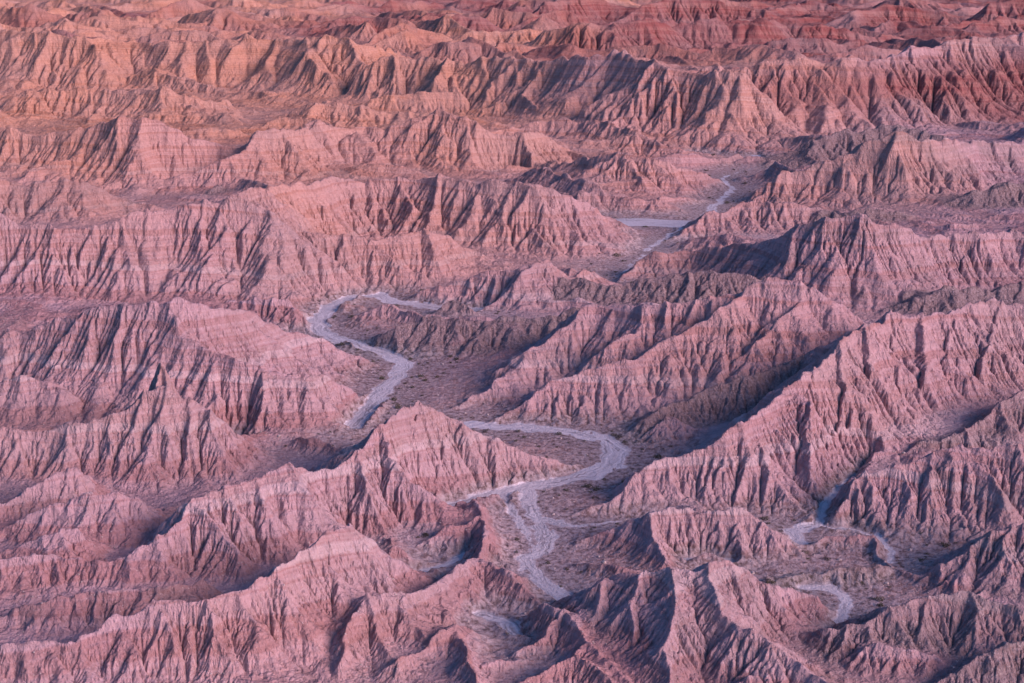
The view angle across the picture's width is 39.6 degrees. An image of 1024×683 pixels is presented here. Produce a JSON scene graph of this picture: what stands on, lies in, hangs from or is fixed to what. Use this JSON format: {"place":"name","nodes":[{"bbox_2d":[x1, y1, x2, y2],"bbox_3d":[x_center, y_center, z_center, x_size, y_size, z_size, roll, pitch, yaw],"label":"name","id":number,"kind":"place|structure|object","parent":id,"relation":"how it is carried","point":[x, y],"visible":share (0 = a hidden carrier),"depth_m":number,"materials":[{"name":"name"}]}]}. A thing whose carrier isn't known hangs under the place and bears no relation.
{"place":"outdoors","nodes":[
{"label":"outdoors","id":0,"kind":"place"},
{"bbox_2d":[0,163,29,177],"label":"badland ridge","id":1,"kind":"structure","parent":0,"point":[17,171],"depth_m":1231.93,"materials":[{"name":"stone"}]},
{"bbox_2d":[0,375,84,427],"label":"badland ridge","id":2,"kind":"structure","parent":0,"point":[25,400],"depth_m":607.38,"materials":[{"name":"stone"}]},
{"bbox_2d":[0,528,118,561],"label":"badland ridge","id":3,"kind":"structure","parent":0,"point":[76,543],"depth_m":464.95,"materials":[{"name":"stone"}]},
{"bbox_2d":[0,467,121,523],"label":"badland ridge","id":4,"kind":"structure","parent":0,"point":[61,487],"depth_m":506.69,"materials":[{"name":"stone"}]},
{"bbox_2d":[0,178,143,224],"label":"badland ridge","id":5,"kind":"structure","parent":0,"point":[65,200],"depth_m":1035.31,"materials":[{"name":"stone"}]},
{"bbox_2d":[0,491,174,551],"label":"badland ridge","id":6,"kind":"structure","parent":0,"point":[137,521],"depth_m":483.76,"materials":[{"name":"stone"}]},
{"bbox_2d":[0,3,208,28],"bbox_3d":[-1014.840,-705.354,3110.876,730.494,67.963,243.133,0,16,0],"label":"badland ridge","id":7,"kind":"structure","parent":0,"point":[30,15],"depth_m":3076.38,"materials":[{"name":"stone"}]},
{"bbox_2d":[0,579,231,639],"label":"badland ridge","id":8,"kind":"structure","parent":0,"point":[66,617],"depth_m":423.01,"materials":[{"name":"stone"}]},
{"bbox_2d":[0,85,244,120],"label":"badland ridge","id":9,"kind":"structure","parent":0,"point":[106,104],"depth_m":1606.06,"materials":[{"name":"stone"}]},
{"bbox_2d":[14,105,244,120],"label":"badland ridge","id":10,"kind":"structure","parent":0,"point":[191,109],"depth_m":1582.16,"materials":[{"name":"stone"}]},
{"bbox_2d":[0,385,283,493],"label":"badland ridge","id":11,"kind":"structure","parent":0,"point":[192,443],"depth_m":547.23,"materials":[{"name":"stone"}]},
{"bbox_2d":[0,115,356,195],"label":"badland ridge","id":12,"kind":"structure","parent":0,"point":[143,156],"depth_m":1226.26,"materials":[{"name":"stone"}]},
{"bbox_2d":[0,187,381,311],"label":"badland ridge","id":13,"kind":"structure","parent":0,"point":[238,247],"depth_m":831.88,"materials":[{"name":"stone"}]},
{"bbox_2d":[0,297,401,435],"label":"badland ridge","id":14,"kind":"structure","parent":0,"point":[219,362],"depth_m":629.25,"materials":[{"name":"stone"}]},
{"bbox_2d":[0,25,405,98],"bbox_3d":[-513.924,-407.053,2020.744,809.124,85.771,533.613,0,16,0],"label":"badland ridge","id":15,"kind":"structure","parent":0,"point":[326,66],"depth_m":1908.18,"materials":[{"name":"stone"}]},
{"bbox_2d":[117,68,295,100],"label":"badland ridge","id":16,"kind":"structure","parent":0,"point":[150,77],"depth_m":1859.44,"materials":[{"name":"stone"}]},
{"bbox_2d":[204,185,233,194],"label":"badland ridge","id":17,"kind":"structure","parent":0,"point":[216,189],"depth_m":1176.63,"materials":[{"name":"stone"}]},
{"bbox_2d":[148,362,291,458],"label":"badland ridge","id":18,"kind":"structure","parent":0,"point":[269,442],"depth_m":577.86,"materials":[{"name":"stone"}]},
{"bbox_2d":[0,523,445,682],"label":"badland ridge","id":19,"kind":"structure","parent":0,"point":[327,578],"depth_m":400.25,"materials":[{"name":"stone"}]},
{"bbox_2d":[201,677,264,682],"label":"badland ridge","id":20,"kind":"structure","parent":0,"point":[241,680],"depth_m":390.03,"materials":[{"name":"stone"}]},
{"bbox_2d":[210,297,339,333],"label":"badland ridge","id":21,"kind":"structure","parent":0,"point":[287,315],"depth_m":777.32,"materials":[{"name":"stone"}]},
{"bbox_2d":[229,9,332,29],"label":"badland ridge","id":22,"kind":"structure","parent":0,"point":[283,24],"depth_m":3155.37,"materials":[{"name":"stone"}]},
{"bbox_2d":[0,400,585,590],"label":"badland ridge","id":23,"kind":"structure","parent":0,"point":[404,473],"depth_m":490.33,"materials":[{"name":"stone"}]},
{"bbox_2d":[287,100,428,127],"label":"badland ridge","id":24,"kind":"structure","parent":0,"point":[336,114],"depth_m":1551.85,"materials":[{"name":"stone"}]},
{"bbox_2d":[335,304,407,314],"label":"badland ridge","id":25,"kind":"structure","parent":0,"point":[351,309],"depth_m":805.09,"materials":[{"name":"stone"}]},
{"bbox_2d":[305,228,494,294],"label":"badland ridge","id":26,"kind":"structure","parent":0,"point":[422,258],"depth_m":871.25,"materials":[{"name":"stone"}]},
{"bbox_2d":[381,545,445,576],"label":"badland ridge","id":27,"kind":"structure","parent":0,"point":[411,560],"depth_m":473.27,"materials":[{"name":"stone"}]},
{"bbox_2d":[401,13,445,21],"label":"badland ridge","id":28,"kind":"structure","parent":0,"point":[413,18],"depth_m":3094.72,"materials":[{"name":"stone"}]},
{"bbox_2d":[372,623,499,682],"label":"badland ridge","id":29,"kind":"structure","parent":0,"point":[472,648],"depth_m":405.07,"materials":[{"name":"stone"}]},
{"bbox_2d":[330,499,546,678],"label":"badland ridge","id":30,"kind":"structure","parent":0,"point":[461,591],"depth_m":434.50,"materials":[{"name":"stone"}]},
{"bbox_2d":[304,108,573,176],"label":"badland ridge","id":31,"kind":"structure","parent":0,"point":[441,141],"depth_m":1301.14,"materials":[{"name":"stone"}]},
{"bbox_2d":[422,300,482,317],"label":"badland ridge","id":32,"kind":"structure","parent":0,"point":[451,309],"depth_m":792.20,"materials":[{"name":"stone"}]},
{"bbox_2d":[265,173,644,261],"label":"badland ridge","id":33,"kind":"structure","parent":0,"point":[521,218],"depth_m":968.08,"materials":[{"name":"stone"}]},
{"bbox_2d":[334,307,579,359],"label":"badland ridge","id":34,"kind":"structure","parent":0,"point":[438,336],"depth_m":727.44,"materials":[{"name":"stone"}]},
{"bbox_2d":[417,515,524,560],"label":"badland ridge","id":35,"kind":"structure","parent":0,"point":[443,542],"depth_m":490.30,"materials":[{"name":"stone"}]},
{"bbox_2d":[448,94,541,116],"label":"badland ridge","id":36,"kind":"structure","parent":0,"point":[521,103],"depth_m":1634.15,"materials":[{"name":"stone"}]},
{"bbox_2d":[0,0,1023,682],"bbox_3d":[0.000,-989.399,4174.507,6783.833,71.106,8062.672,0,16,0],"label":"valley ground","id":37,"kind":"structure","parent":0,"point":[264,110],"depth_m":994.71,"materials":[{"name":"soil"}]},
{"bbox_2d":[0,221,1023,682],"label":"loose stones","id":38,"kind":"object","parent":37,"relation":"on","point":[530,459],"visible":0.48,"depth_m":534.99,"materials":[{"name":"stone"}]},
{"bbox_2d":[235,151,897,635],"bbox_3d":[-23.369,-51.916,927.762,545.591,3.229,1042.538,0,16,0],"label":"dry wash","id":39,"kind":"object","parent":37,"relation":"on","point":[543,537],"visible":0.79,"depth_m":549.50,"materials":[{"name":"sand"}]},
{"bbox_2d":[873,596,884,601],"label":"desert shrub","id":40,"kind":"object","parent":37,"relation":"on","point":[881,598],"visible":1,"depth_m":450.80,"materials":[{"name":"green plant"}]},
{"bbox_2d":[0,0,1023,40],"bbox_3d":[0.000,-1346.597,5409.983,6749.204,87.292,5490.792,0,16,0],"label":"distant badlands","id":41,"kind":"structure","parent":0,"point":[1001,17],"depth_m":3381.17,"materials":[{"name":"stone"}]},
{"bbox_2d":[402,259,623,313],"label":"badland ridge","id":42,"kind":"structure","parent":0,"point":[515,291],"depth_m":820.30,"materials":[{"name":"stone"}]},
{"bbox_2d":[317,49,808,156],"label":"badland ridge","id":43,"kind":"structure","parent":0,"point":[732,112],"depth_m":1546.11,"materials":[{"name":"stone"}]},
{"bbox_2d":[494,603,636,682],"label":"badland ridge","id":44,"kind":"structure","parent":0,"point":[554,635],"depth_m":413.88,"materials":[{"name":"stone"}]},
{"bbox_2d":[517,655,617,682],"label":"badland ridge","id":45,"kind":"structure","parent":0,"point":[576,669],"depth_m":392.75,"materials":[{"name":"stone"}]},
{"bbox_2d":[520,167,686,214],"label":"badland ridge","id":46,"kind":"structure","parent":0,"point":[549,178],"depth_m":1126.80,"materials":[{"name":"stone"}]},
{"bbox_2d":[510,117,700,154],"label":"badland ridge","id":47,"kind":"structure","parent":0,"point":[594,130],"depth_m":1456.53,"materials":[{"name":"stone"}]},
{"bbox_2d":[523,17,691,50],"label":"badland ridge","id":48,"kind":"structure","parent":0,"point":[647,31],"depth_m":2572.55,"materials":[{"name":"stone"}]},
{"bbox_2d":[543,151,727,196],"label":"badland ridge","id":49,"kind":"structure","parent":0,"point":[621,166],"depth_m":1197.27,"materials":[{"name":"stone"}]},
{"bbox_2d":[448,277,864,427],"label":"badland ridge","id":50,"kind":"structure","parent":0,"point":[608,345],"depth_m":650.56,"materials":[{"name":"stone"}]},
{"bbox_2d":[554,270,762,304],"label":"badland ridge","id":51,"kind":"structure","parent":0,"point":[672,288],"depth_m":809.41,"materials":[{"name":"stone"}]},
{"bbox_2d":[525,560,839,682],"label":"badland ridge","id":52,"kind":"structure","parent":0,"point":[688,631],"depth_m":410.90,"materials":[{"name":"stone"}]},
{"bbox_2d":[571,506,813,571],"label":"badland ridge","id":53,"kind":"structure","parent":0,"point":[743,535],"depth_m":484.49,"materials":[{"name":"stone"}]},
{"bbox_2d":[610,352,807,443],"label":"badland ridge","id":54,"kind":"structure","parent":0,"point":[712,405],"depth_m":613.20,"materials":[{"name":"stone"}]},
{"bbox_2d":[657,201,822,241],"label":"badland ridge","id":55,"kind":"structure","parent":0,"point":[742,217],"depth_m":1028.95,"materials":[{"name":"stone"}]},
{"bbox_2d":[729,675,783,682],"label":"badland ridge","id":56,"kind":"structure","parent":0,"point":[751,679],"depth_m":385.33,"materials":[{"name":"stone"}]},
{"bbox_2d":[687,39,840,49],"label":"badland ridge","id":57,"kind":"structure","parent":0,"point":[731,45],"depth_m":2615.00,"materials":[{"name":"stone"}]},
{"bbox_2d":[672,17,877,48],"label":"badland ridge","id":58,"kind":"structure","parent":0,"point":[702,33],"depth_m":2665.47,"materials":[{"name":"stone"}]},
{"bbox_2d":[570,297,1023,517],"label":"badland ridge","id":59,"kind":"structure","parent":0,"point":[813,415],"depth_m":576.70,"materials":[{"name":"stone"}]},
{"bbox_2d":[611,214,1023,317],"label":"badland ridge","id":60,"kind":"structure","parent":0,"point":[869,271],"depth_m":816.93,"materials":[{"name":"stone"}]},
{"bbox_2d":[761,564,896,589],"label":"badland ridge","id":61,"kind":"structure","parent":0,"point":[851,577],"depth_m":463.53,"materials":[{"name":"stone"}]},
{"bbox_2d":[756,123,945,167],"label":"badland ridge","id":62,"kind":"structure","parent":0,"point":[834,145],"depth_m":1344.54,"materials":[{"name":"stone"}]},
{"bbox_2d":[697,32,1023,135],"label":"badland ridge","id":63,"kind":"structure","parent":0,"point":[945,85],"depth_m":1546.89,"materials":[{"name":"stone"}]},
{"bbox_2d":[798,534,923,581],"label":"badland ridge","id":64,"kind":"structure","parent":0,"point":[872,548],"depth_m":486.65,"materials":[{"name":"stone"}]},
{"bbox_2d":[809,208,915,222],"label":"badland ridge","id":65,"kind":"structure","parent":0,"point":[884,216],"depth_m":1031.88,"materials":[{"name":"stone"}]},
{"bbox_2d":[733,131,1023,209],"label":"badland ridge","id":66,"kind":"structure","parent":0,"point":[898,168],"depth_m":1132.96,"materials":[{"name":"stone"}]},
{"bbox_2d":[811,8,949,11],"bbox_3d":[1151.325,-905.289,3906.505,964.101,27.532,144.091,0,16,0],"label":"badland ridge","id":67,"kind":"structure","parent":0,"point":[873,8],"depth_m":3942.09,"materials":[{"name":"stone"}]},
{"bbox_2d":[839,642,951,678],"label":"badland ridge","id":68,"kind":"structure","parent":0,"point":[908,663],"depth_m":401.98,"materials":[{"name":"stone"}]},
{"bbox_2d":[869,19,927,34],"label":"badland ridge","id":69,"kind":"structure","parent":0,"point":[893,26],"depth_m":3013.59,"materials":[{"name":"stone"}]},
{"bbox_2d":[792,443,1023,546],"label":"badland ridge","id":70,"kind":"structure","parent":0,"point":[898,504],"depth_m":508.95,"materials":[{"name":"stone"}]},
{"bbox_2d":[799,590,1023,662],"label":"badland ridge","id":71,"kind":"structure","parent":0,"point":[942,623],"depth_m":412.85,"materials":[{"name":"stone"}]},
{"bbox_2d":[925,580,950,593],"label":"badland ridge","id":72,"kind":"structure","parent":0,"point":[942,588],"depth_m":452.81,"materials":[{"name":"stone"}]},
{"bbox_2d":[881,281,1023,313],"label":"badland ridge","id":73,"kind":"structure","parent":0,"point":[929,302],"depth_m":775.75,"materials":[{"name":"stone"}]},
{"bbox_2d":[899,389,1023,458],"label":"badland ridge","id":74,"kind":"structure","parent":0,"point":[1007,425],"depth_m":580.11,"materials":[{"name":"stone"}]},
{"bbox_2d":[900,523,1023,602],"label":"badland ridge","id":75,"kind":"structure","parent":0,"point":[993,563],"depth_m":456.69,"materials":[{"name":"stone"}]},
{"bbox_2d":[941,20,982,28],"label":"badland ridge","id":76,"kind":"structure","parent":0,"point":[962,24],"depth_m":3134.32,"materials":[{"name":"stone"}]},
{"bbox_2d":[925,641,1023,682],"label":"badland ridge","id":77,"kind":"structure","parent":0,"point":[1004,663],"depth_m":392.24,"materials":[{"name":"stone"}]},
{"bbox_2d":[944,182,1023,208],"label":"badland ridge","id":78,"kind":"structure","parent":0,"point":[1006,194],"depth_m":1074.72,"materials":[{"name":"stone"}]}
]}

